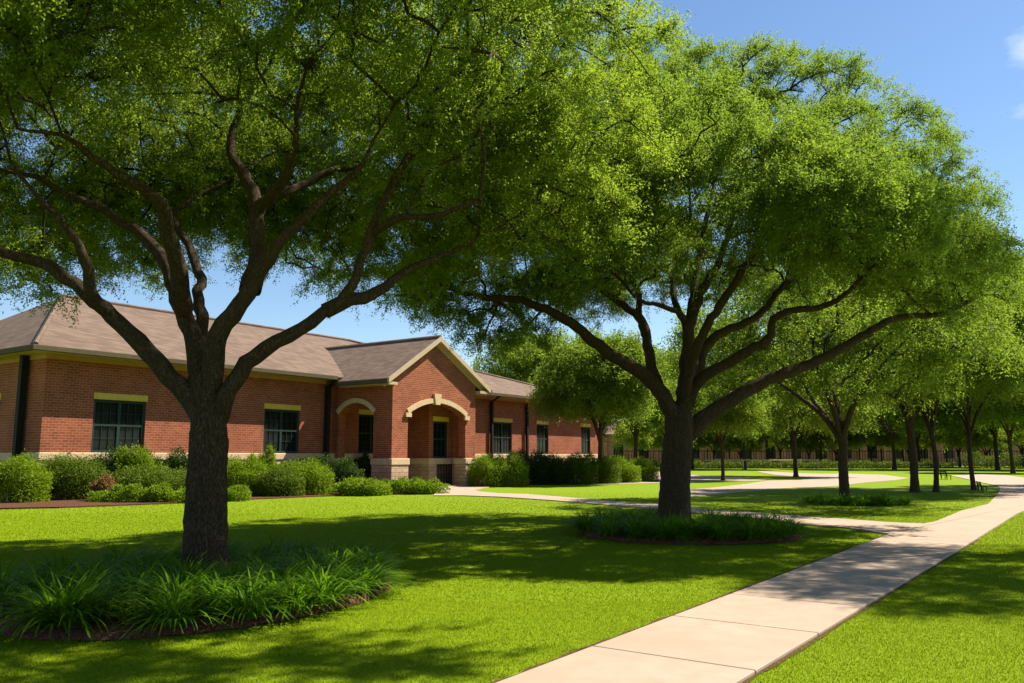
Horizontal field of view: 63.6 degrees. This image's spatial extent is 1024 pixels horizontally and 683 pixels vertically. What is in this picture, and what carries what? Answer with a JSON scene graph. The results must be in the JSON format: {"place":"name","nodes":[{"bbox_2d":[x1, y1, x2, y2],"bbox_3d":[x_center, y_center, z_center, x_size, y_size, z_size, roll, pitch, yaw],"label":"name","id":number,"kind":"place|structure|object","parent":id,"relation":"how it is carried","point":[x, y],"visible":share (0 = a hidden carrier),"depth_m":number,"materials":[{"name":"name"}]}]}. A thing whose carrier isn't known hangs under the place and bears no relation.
{"place":"outdoors","nodes":[
{"label":"outdoors","id":0,"kind":"place"},
{"bbox_2d":[0,466,1023,682],"bbox_3d":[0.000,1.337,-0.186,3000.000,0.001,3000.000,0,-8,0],"label":"ground","id":1,"kind":"structure","parent":0,"point":[956,485],"depth_m":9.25,"materials":[{"name":"plant"}]},
{"bbox_2d":[0,565,391,640],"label":"mulch bed","id":2,"kind":"object","parent":1,"relation":"on","point":[76,634],"visible":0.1,"depth_m":6.34,"materials":[{"name":"soil"}]},
{"bbox_2d":[0,566,56,618],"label":"strap leaf plant","id":3,"kind":"object","parent":2,"relation":"on","point":[6,594],"visible":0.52,"depth_m":6.75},
{"bbox_2d":[0,554,70,592],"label":"strap leaf plant","id":4,"kind":"object","parent":2,"relation":"on","point":[2,580],"visible":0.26,"depth_m":7.37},
{"bbox_2d":[0,557,103,608],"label":"strap leaf plant","id":5,"kind":"object","parent":2,"relation":"on","point":[47,584],"visible":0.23,"depth_m":7.15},
{"bbox_2d":[0,564,106,617],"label":"strap leaf plant","id":6,"kind":"object","parent":2,"relation":"on","point":[40,587],"visible":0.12,"depth_m":6.90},
{"bbox_2d":[4,550,104,583],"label":"strap leaf plant","id":7,"kind":"object","parent":2,"relation":"on","point":[51,565],"visible":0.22,"depth_m":8.09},
{"bbox_2d":[0,564,131,644],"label":"strap leaf plant","id":8,"kind":"object","parent":2,"relation":"on","point":[49,602],"visible":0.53,"depth_m":6.20,"materials":[{"name":"plant"}]},
{"bbox_2d":[0,559,148,641],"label":"strap leaf plant","id":9,"kind":"object","parent":2,"relation":"on","point":[65,614],"visible":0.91,"depth_m":6.17,"materials":[{"name":"plant"}]},
{"bbox_2d":[37,553,144,597],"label":"strap leaf plant","id":10,"kind":"object","parent":2,"relation":"on","point":[82,574],"visible":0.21,"depth_m":7.47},
{"bbox_2d":[46,556,139,588],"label":"strap leaf plant","id":11,"kind":"object","parent":2,"relation":"on","point":[110,568],"visible":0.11,"depth_m":7.66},
{"bbox_2d":[46,547,145,580],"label":"strap leaf plant","id":12,"kind":"object","parent":2,"relation":"on","point":[102,568],"visible":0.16,"depth_m":8.45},
{"bbox_2d":[32,571,172,626],"bbox_3d":[-3.237,2.049,6.697,1.233,0.348,1.252,2,-8,-14],"label":"strap leaf plant","id":13,"kind":"object","parent":2,"relation":"on","point":[110,602],"visible":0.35,"depth_m":6.63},
{"bbox_2d":[76,538,158,565],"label":"strap leaf plant","id":14,"kind":"object","parent":2,"relation":"on","point":[108,553],"visible":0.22,"depth_m":9.50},
{"bbox_2d":[75,561,191,612],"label":"strap leaf plant","id":15,"kind":"object","parent":2,"relation":"on","point":[132,581],"visible":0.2,"depth_m":7.00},
{"bbox_2d":[96,554,184,582],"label":"strap leaf plant","id":16,"kind":"object","parent":2,"relation":"on","point":[139,569],"visible":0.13,"depth_m":8.17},
{"bbox_2d":[102,555,196,586],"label":"strap leaf plant","id":17,"kind":"object","parent":2,"relation":"on","point":[147,570],"visible":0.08,"depth_m":7.81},
{"bbox_2d":[102,543,205,583],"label":"strap leaf plant","id":18,"kind":"object","parent":2,"relation":"on","point":[152,557],"visible":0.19,"depth_m":8.58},
{"bbox_2d":[89,576,244,638],"bbox_3d":[-2.626,2.007,6.388,1.201,0.346,1.183,5,-9,-32],"label":"strap leaf plant","id":19,"kind":"object","parent":2,"relation":"on","point":[169,617],"visible":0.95,"depth_m":6.26,"materials":[{"name":"plant"}]},
{"bbox_2d":[105,561,245,625],"bbox_3d":[-2.715,2.023,6.761,1.288,0.415,1.307,5,-9,-32],"label":"strap leaf plant","id":20,"kind":"object","parent":2,"relation":"on","point":[170,582],"visible":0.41,"depth_m":6.75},
{"bbox_2d":[113,561,238,612],"bbox_3d":[-2.813,2.074,7.110,1.251,0.411,1.233,-7,-10,40],"label":"strap leaf plant","id":21,"kind":"object","parent":2,"relation":"on","point":[181,580],"visible":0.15,"depth_m":7.15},
{"bbox_2d":[155,549,234,582],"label":"strap leaf plant","id":22,"kind":"object","parent":2,"relation":"on","point":[185,565],"visible":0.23,"depth_m":8.25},
{"bbox_2d":[177,554,268,585],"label":"strap leaf plant","id":23,"kind":"object","parent":2,"relation":"on","point":[229,573],"visible":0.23,"depth_m":7.95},
{"bbox_2d":[166,563,281,622],"bbox_3d":[-2.392,2.040,6.900,1.213,0.420,1.195,-4,-9,24],"label":"strap leaf plant","id":24,"kind":"object","parent":2,"relation":"on","point":[216,592],"visible":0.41,"depth_m":6.80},
{"bbox_2d":[183,566,323,625],"bbox_3d":[-2.139,2.035,6.705,1.211,0.378,1.221,5,-9,-32],"label":"strap leaf plant","id":25,"kind":"object","parent":2,"relation":"on","point":[241,608],"visible":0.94,"depth_m":6.56,"materials":[{"name":"plant"}]},
{"bbox_2d":[231,551,300,578],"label":"strap leaf plant","id":26,"kind":"object","parent":2,"relation":"on","point":[258,564],"visible":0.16,"depth_m":8.50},
{"bbox_2d":[223,552,342,610],"bbox_3d":[-2.088,2.082,7.282,1.226,0.441,1.216,0,-8,-1],"label":"strap leaf plant","id":27,"kind":"object","parent":2,"relation":"on","point":[286,575],"visible":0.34,"depth_m":7.30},
{"bbox_2d":[248,569,357,618],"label":"strap leaf plant","id":28,"kind":"object","parent":2,"relation":"on","point":[300,593],"visible":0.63,"depth_m":6.89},
{"bbox_2d":[268,546,358,579],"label":"strap leaf plant","id":29,"kind":"object","parent":2,"relation":"on","point":[309,562],"visible":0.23,"depth_m":8.50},
{"bbox_2d":[298,539,364,564],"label":"strap leaf plant","id":30,"kind":"object","parent":2,"relation":"on","point":[322,552],"visible":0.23,"depth_m":9.54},
{"bbox_2d":[268,552,399,614],"bbox_3d":[-1.639,2.096,7.264,1.289,0.408,1.270,7,-10,-41],"label":"strap leaf plant","id":31,"kind":"object","parent":2,"relation":"on","point":[332,592],"visible":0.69,"depth_m":7.20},
{"bbox_2d":[307,552,387,581],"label":"strap leaf plant","id":32,"kind":"object","parent":2,"relation":"on","point":[339,563],"visible":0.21,"depth_m":8.46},
{"bbox_2d":[317,553,420,597],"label":"strap leaf plant","id":33,"kind":"object","parent":2,"relation":"on","point":[372,575],"visible":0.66,"depth_m":7.96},
{"bbox_2d":[337,543,408,571],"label":"strap leaf plant","id":34,"kind":"object","parent":2,"relation":"on","point":[374,557],"visible":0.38,"depth_m":9.27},
{"bbox_2d":[0,491,433,508],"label":"mulch bed","id":35,"kind":"object","parent":1,"relation":"on","point":[70,503],"visible":0.41,"depth_m":23.36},
{"bbox_2d":[0,448,53,502],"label":"shrub","id":36,"kind":"object","parent":35,"relation":"on","point":[22,477],"visible":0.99,"depth_m":23.73,"materials":[{"name":"green plant"}]},
{"bbox_2d":[25,447,112,499],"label":"shrub","id":37,"kind":"object","parent":35,"relation":"on","point":[76,476],"visible":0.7,"depth_m":25.15,"materials":[{"name":"green plant"}]},
{"bbox_2d":[89,473,117,500],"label":"bush","id":38,"kind":"object","parent":35,"relation":"on","point":[103,483],"visible":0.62,"depth_m":24.53,"materials":[{"name":"red plant"}]},
{"bbox_2d":[80,442,135,497],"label":"shrub","id":39,"kind":"object","parent":35,"relation":"on","point":[111,457],"visible":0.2,"depth_m":26.60,"materials":[{"name":"green plant"}]},
{"bbox_2d":[86,481,185,502],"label":"shrub","id":40,"kind":"object","parent":35,"relation":"on","point":[163,491],"visible":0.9,"depth_m":23.73,"materials":[{"name":"green plant"}]},
{"bbox_2d":[108,441,168,482],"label":"shrub","id":41,"kind":"object","parent":35,"relation":"on","point":[141,458],"visible":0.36,"depth_m":26.46,"materials":[{"name":"green plant"}]},
{"bbox_2d":[111,462,186,499],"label":"shrub","id":42,"kind":"object","parent":35,"relation":"on","point":[151,476],"visible":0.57,"depth_m":25.38,"materials":[{"name":"green plant"}]},
{"bbox_2d":[151,444,187,495],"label":"shrub","id":43,"kind":"object","parent":35,"relation":"on","point":[172,461],"visible":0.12,"depth_m":27.20,"materials":[{"name":"green plant"}]},
{"bbox_2d":[228,483,251,501],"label":"shrub","id":44,"kind":"object","parent":35,"relation":"on","point":[236,492],"visible":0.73,"depth_m":24.88,"materials":[{"name":"green plant"}]},
{"bbox_2d":[227,452,274,495],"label":"shrub","id":45,"kind":"object","parent":35,"relation":"on","point":[238,471],"visible":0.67,"depth_m":27.58,"materials":[{"name":"green plant"}]},
{"bbox_2d":[246,443,282,492],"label":"shrub","id":46,"kind":"object","parent":35,"relation":"on","point":[271,459],"visible":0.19,"depth_m":29.94,"materials":[{"name":"green plant"}]},
{"bbox_2d":[254,462,306,496],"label":"shrub","id":47,"kind":"object","parent":35,"relation":"on","point":[284,481],"visible":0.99,"depth_m":27.21,"materials":[{"name":"green plant"}]},
{"bbox_2d":[275,457,335,494],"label":"shrub","id":48,"kind":"object","parent":35,"relation":"on","point":[318,479],"visible":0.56,"depth_m":28.38,"materials":[{"name":"green plant"}]},
{"bbox_2d":[294,451,364,491],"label":"shrub","id":49,"kind":"object","parent":35,"relation":"on","point":[341,470],"visible":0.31,"depth_m":30.74,"materials":[{"name":"green plant"}]},
{"bbox_2d":[352,450,370,477],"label":"shrub","id":50,"kind":"object","parent":35,"relation":"on","point":[363,461],"visible":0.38,"depth_m":36.49,"materials":[{"name":"green plant"}]},
{"bbox_2d":[334,475,392,495],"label":"shrub","id":51,"kind":"object","parent":35,"relation":"on","point":[362,485],"visible":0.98,"depth_m":28.17,"materials":[{"name":"green plant"}]},
{"bbox_2d":[380,476,450,494],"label":"shrub","id":52,"kind":"object","parent":35,"relation":"on","point":[416,486],"visible":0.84,"depth_m":29.29,"materials":[{"name":"green plant"}]},
{"bbox_2d":[0,294,597,498],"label":"brick building","id":53,"kind":"structure","parent":1,"relation":"on","point":[427,408],"depth_m":34.04,"materials":[{"name":"brick"}]},
{"bbox_2d":[91,392,147,452],"bbox_3d":[-13.366,2.778,28.012,0.235,1.978,1.910,-5,-10,35],"label":"window","id":54,"kind":"structure","parent":53,"relation":"in","point":[119,419],"depth_m":27.99,"materials":[{"name":"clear glass"}]},
{"bbox_2d":[263,403,300,452],"bbox_3d":[-9.423,3.553,33.592,0.235,1.978,1.860,-5,-10,35],"label":"window","id":55,"kind":"structure","parent":53,"relation":"in","point":[281,421],"depth_m":33.62,"materials":[{"name":"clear glass"}]},
{"bbox_2d":[358,409,373,453],"bbox_3d":[-6.469,4.132,37.769,0.235,1.978,1.760,-5,-10,35],"label":"window","id":56,"kind":"structure","parent":53,"relation":"in","point":[366,417],"depth_m":37.53,"materials":[{"name":"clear glass"}]},
{"bbox_2d":[433,416,448,457],"bbox_3d":[-3.358,4.420,38.026,0.235,1.898,1.110,-5,-10,35],"label":"window","id":57,"kind":"structure","parent":53,"relation":"in","point":[439,423],"depth_m":38.10,"materials":[{"name":"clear glass"}]},
{"bbox_2d":[494,418,512,453],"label":"window","id":58,"kind":"structure","parent":53,"relation":"in","point":[502,426],"depth_m":46.15,"materials":[{"name":"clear glass"}]},
{"bbox_2d":[536,420,548,453],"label":"window","id":59,"kind":"structure","parent":53,"relation":"in","point":[542,433],"depth_m":49.55,"materials":[{"name":"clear glass"}]},
{"bbox_2d":[581,423,590,453],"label":"window","id":60,"kind":"structure","parent":53,"relation":"in","point":[585,432],"depth_m":53.70,"materials":[{"name":"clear glass"}]},
{"bbox_2d":[0,0,707,575],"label":"elm tree","id":61,"kind":"object","parent":1,"relation":"on","point":[162,54],"visible":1,"depth_m":9.49,"materials":[{"name":"green plant"}]},
{"bbox_2d":[465,452,507,486],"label":"shrub","id":62,"kind":"object","parent":1,"relation":"on","point":[484,466],"visible":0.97,"depth_m":36.09,"materials":[{"name":"green plant"}]},
{"bbox_2d":[489,450,529,486],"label":"shrub","id":63,"kind":"object","parent":1,"relation":"on","point":[515,467],"visible":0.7,"depth_m":36.46,"materials":[{"name":"green plant"}]},
{"bbox_2d":[465,323,615,424],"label":"shade tree","id":64,"kind":"object","parent":1,"relation":"on","point":[524,367],"visible":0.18,"depth_m":73.11,"materials":[{"name":"green plant"}]},
{"bbox_2d":[478,481,638,485],"bbox_3d":[5.852,8.001,47.974,7.614,0.040,25.635,-5,-10,35],"label":"hedge bed","id":65,"kind":"object","parent":1,"relation":"on","point":[549,483],"visible":0.16,"depth_m":39.29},
{"bbox_2d":[512,449,554,484],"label":"shrub","id":66,"kind":"object","parent":65,"relation":"on","point":[535,474],"visible":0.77,"depth_m":38.93,"materials":[{"name":"green plant"}]},
{"bbox_2d":[539,450,574,484],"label":"shrub","id":67,"kind":"object","parent":65,"relation":"on","point":[558,473],"visible":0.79,"depth_m":39.12,"materials":[{"name":"green plant"}]},
{"bbox_2d":[559,450,598,484],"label":"shrub","id":68,"kind":"object","parent":65,"relation":"on","point":[583,472],"visible":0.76,"depth_m":39.58,"materials":[{"name":"green plant"}]},
{"bbox_2d":[628,455,659,481],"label":"shrub","id":69,"kind":"object","parent":65,"relation":"on","point":[649,472],"visible":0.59,"depth_m":43.43,"materials":[{"name":"green plant"}]},
{"bbox_2d":[524,325,675,483],"bbox_3d":[4.335,3.075,40.952,7.443,7.976,7.901,0,-8,0],"label":"shade tree","id":70,"kind":"object","parent":1,"relation":"on","point":[565,393],"visible":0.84,"depth_m":39.43,"materials":[{"name":"green plant"}]},
{"bbox_2d":[605,454,641,482],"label":"shrub","id":71,"kind":"object","parent":1,"relation":"on","point":[629,472],"visible":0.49,"depth_m":41.79,"materials":[{"name":"green plant"}]},
{"bbox_2d":[591,349,679,460],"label":"shade tree","id":72,"kind":"object","parent":1,"relation":"on","point":[635,432],"visible":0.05,"depth_m":75.32,"materials":[{"name":"green plant"}]},
{"bbox_2d":[609,419,664,457],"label":"young tree","id":73,"kind":"object","parent":1,"relation":"on","point":[626,439],"visible":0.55,"depth_m":100.99,"materials":[{"name":"green plant"}]},
{"bbox_2d":[433,485,924,534],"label":"entrance walk","id":74,"kind":"structure","parent":1,"relation":"on","point":[880,527],"depth_m":20.16,"materials":[{"name":"concrete"}]},
{"bbox_2d":[576,526,805,544],"bbox_3d":[3.093,3.330,14.593,3.930,0.107,4.148,0,-8,0],"label":"mulch bed","id":75,"kind":"object","parent":1,"relation":"on","point":[694,540],"visible":0.23,"depth_m":12.89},
{"bbox_2d":[584,512,628,537],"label":"strap leaf plant","id":76,"kind":"object","parent":75,"relation":"on","point":[605,527],"visible":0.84,"depth_m":13.39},
{"bbox_2d":[607,512,663,539],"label":"strap leaf plant","id":77,"kind":"object","parent":75,"relation":"on","point":[632,530],"visible":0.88,"depth_m":12.98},
{"bbox_2d":[631,510,704,541],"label":"strap leaf plant","id":78,"kind":"object","parent":75,"relation":"on","point":[668,525],"visible":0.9,"depth_m":12.72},
{"bbox_2d":[371,16,1023,521],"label":"elm tree","id":79,"kind":"object","parent":75,"relation":"on","point":[859,202],"visible":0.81,"depth_m":14.86,"materials":[{"name":"green plant"}]},
{"bbox_2d":[695,516,752,541],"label":"strap leaf plant","id":80,"kind":"object","parent":75,"relation":"on","point":[720,531],"visible":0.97,"depth_m":12.65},
{"bbox_2d":[720,515,784,540],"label":"strap leaf plant","id":81,"kind":"object","parent":75,"relation":"on","point":[745,531],"visible":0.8,"depth_m":12.74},
{"bbox_2d":[728,518,793,539],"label":"strap leaf plant","id":82,"kind":"object","parent":75,"relation":"on","point":[763,536],"visible":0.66,"depth_m":12.85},
{"bbox_2d":[754,509,815,538],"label":"strap leaf plant","id":83,"kind":"object","parent":75,"relation":"on","point":[786,528],"visible":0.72,"depth_m":13.12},
{"bbox_2d":[663,371,782,479],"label":"shade tree","id":84,"kind":"object","parent":1,"relation":"on","point":[740,417],"visible":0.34,"depth_m":44.85,"materials":[{"name":"green plant"}]},
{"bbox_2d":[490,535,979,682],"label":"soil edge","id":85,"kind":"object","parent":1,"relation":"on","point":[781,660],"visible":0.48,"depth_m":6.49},
{"bbox_2d":[710,432,772,458],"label":"young tree","id":86,"kind":"object","parent":1,"relation":"on","point":[734,443],"visible":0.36,"depth_m":99.38,"materials":[{"name":"green plant"}]},
{"bbox_2d":[700,365,799,469],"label":"shade tree","id":87,"kind":"object","parent":1,"relation":"on","point":[744,452],"visible":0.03,"depth_m":83.07,"materials":[{"name":"green plant"}]},
{"bbox_2d":[627,459,956,468],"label":"hedge","id":88,"kind":"object","parent":1,"relation":"on","point":[900,464],"visible":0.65,"depth_m":89.22,"materials":[{"name":"green plant"}]},
{"bbox_2d":[775,427,838,459],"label":"young tree","id":89,"kind":"object","parent":1,"relation":"on","point":[807,445],"visible":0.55,"depth_m":100.58,"materials":[{"name":"green plant"}]},
{"bbox_2d":[733,351,895,476],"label":"shade tree","id":90,"kind":"object","parent":1,"relation":"on","point":[811,417],"visible":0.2,"depth_m":51.96,"materials":[{"name":"green plant"}]},
{"bbox_2d":[620,449,1022,467],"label":"iron fence","id":91,"kind":"object","parent":1,"relation":"on","point":[837,456],"visible":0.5,"depth_m":91.11,"materials":[{"name":"metal"}]},
{"bbox_2d":[655,250,1023,498],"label":"shade tree","id":92,"kind":"object","parent":1,"relation":"on","point":[905,374],"visible":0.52,"depth_m":22.73,"materials":[{"name":"green plant"}]},
{"bbox_2d":[810,431,870,460],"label":"young tree","id":93,"kind":"object","parent":1,"relation":"on","point":[849,440],"visible":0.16,"depth_m":102.01,"materials":[{"name":"green plant"}]},
{"bbox_2d":[847,422,906,460],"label":"young tree","id":94,"kind":"object","parent":1,"relation":"on","point":[876,439],"visible":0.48,"depth_m":100.40,"materials":[{"name":"green plant"}]},
{"bbox_2d":[763,260,1023,492],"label":"shade tree","id":95,"kind":"object","parent":1,"relation":"on","point":[913,466],"visible":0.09,"depth_m":30.62,"materials":[{"name":"green plant"}]},
{"bbox_2d":[824,365,964,469],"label":"shade tree","id":96,"kind":"object","parent":1,"relation":"on","point":[899,422],"visible":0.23,"depth_m":81.35,"materials":[{"name":"green plant"}]},
{"bbox_2d":[794,264,1023,491],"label":"shade tree","id":97,"kind":"object","parent":1,"relation":"on","point":[930,424],"visible":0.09,"depth_m":29.97,"materials":[{"name":"green plant"}]},
{"bbox_2d":[878,430,941,461],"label":"young tree","id":98,"kind":"object","parent":1,"relation":"on","point":[925,439],"visible":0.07,"depth_m":103.37,"materials":[{"name":"green plant"}]},
{"bbox_2d":[851,247,1023,489],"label":"shade tree","id":99,"kind":"object","parent":1,"relation":"on","point":[969,427],"visible":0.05,"depth_m":33.24,"materials":[{"name":"green plant"}]},
{"bbox_2d":[925,427,1001,466],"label":"young tree","id":100,"kind":"object","parent":1,"relation":"on","point":[955,443],"visible":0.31,"depth_m":101.13,"materials":[{"name":"green plant"}]},
{"bbox_2d":[916,396,1023,469],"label":"shade tree","id":101,"kind":"object","parent":1,"relation":"on","point":[952,425],"visible":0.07,"depth_m":81.00,"materials":[{"name":"green plant"}]},
{"bbox_2d":[947,384,1023,472],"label":"shade tree","id":102,"kind":"object","parent":1,"relation":"on","point":[1008,413],"visible":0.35,"depth_m":65.27,"materials":[{"name":"green plant"}]},
{"bbox_2d":[958,423,1013,466],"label":"young tree","id":103,"kind":"object","parent":1,"relation":"on","point":[1002,444],"visible":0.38,"depth_m":100.57,"materials":[{"name":"green plant"}]},
{"bbox_2d":[961,451,1023,468],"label":"hedge","id":104,"kind":"object","parent":1,"relation":"on","point":[990,460],"visible":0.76,"depth_m":87.40,"materials":[{"name":"green plant"}]},
{"bbox_2d":[0,0,1023,419],"label":"sky","id":105,"kind":"structure","parent":0,"point":[966,55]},
{"bbox_2d":[578,452,622,483],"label":"shrub","id":106,"kind":"object","parent":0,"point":[608,469],"visible":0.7,"depth_m":40.28,"materials":[{"name":"green plant"}]},
{"bbox_2d":[590,472,767,484],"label":"cross path","id":107,"kind":"structure","parent":0,"point":[698,478],"depth_m":47.18,"materials":[{"name":"concrete"}]},
{"bbox_2d":[496,533,977,682],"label":"sidewalk","id":108,"kind":"structure","parent":0,"point":[740,636],"depth_m":6.54,"materials":[{"name":"concrete"}]},
{"bbox_2d":[690,471,907,496],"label":"path","id":109,"kind":"structure","parent":0,"point":[820,480],"depth_m":41.71,"materials":[{"name":"concrete"}]},
{"bbox_2d":[602,420,1023,464],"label":"fence","id":110,"kind":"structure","parent":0,"point":[607,449],"depth_m":116.93,"materials":[{"name":"brown"}]},
{"bbox_2d":[896,474,1023,538],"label":"park path","id":111,"kind":"structure","parent":0,"point":[1006,503],"depth_m":18.84,"materials":[{"name":"concrete"}]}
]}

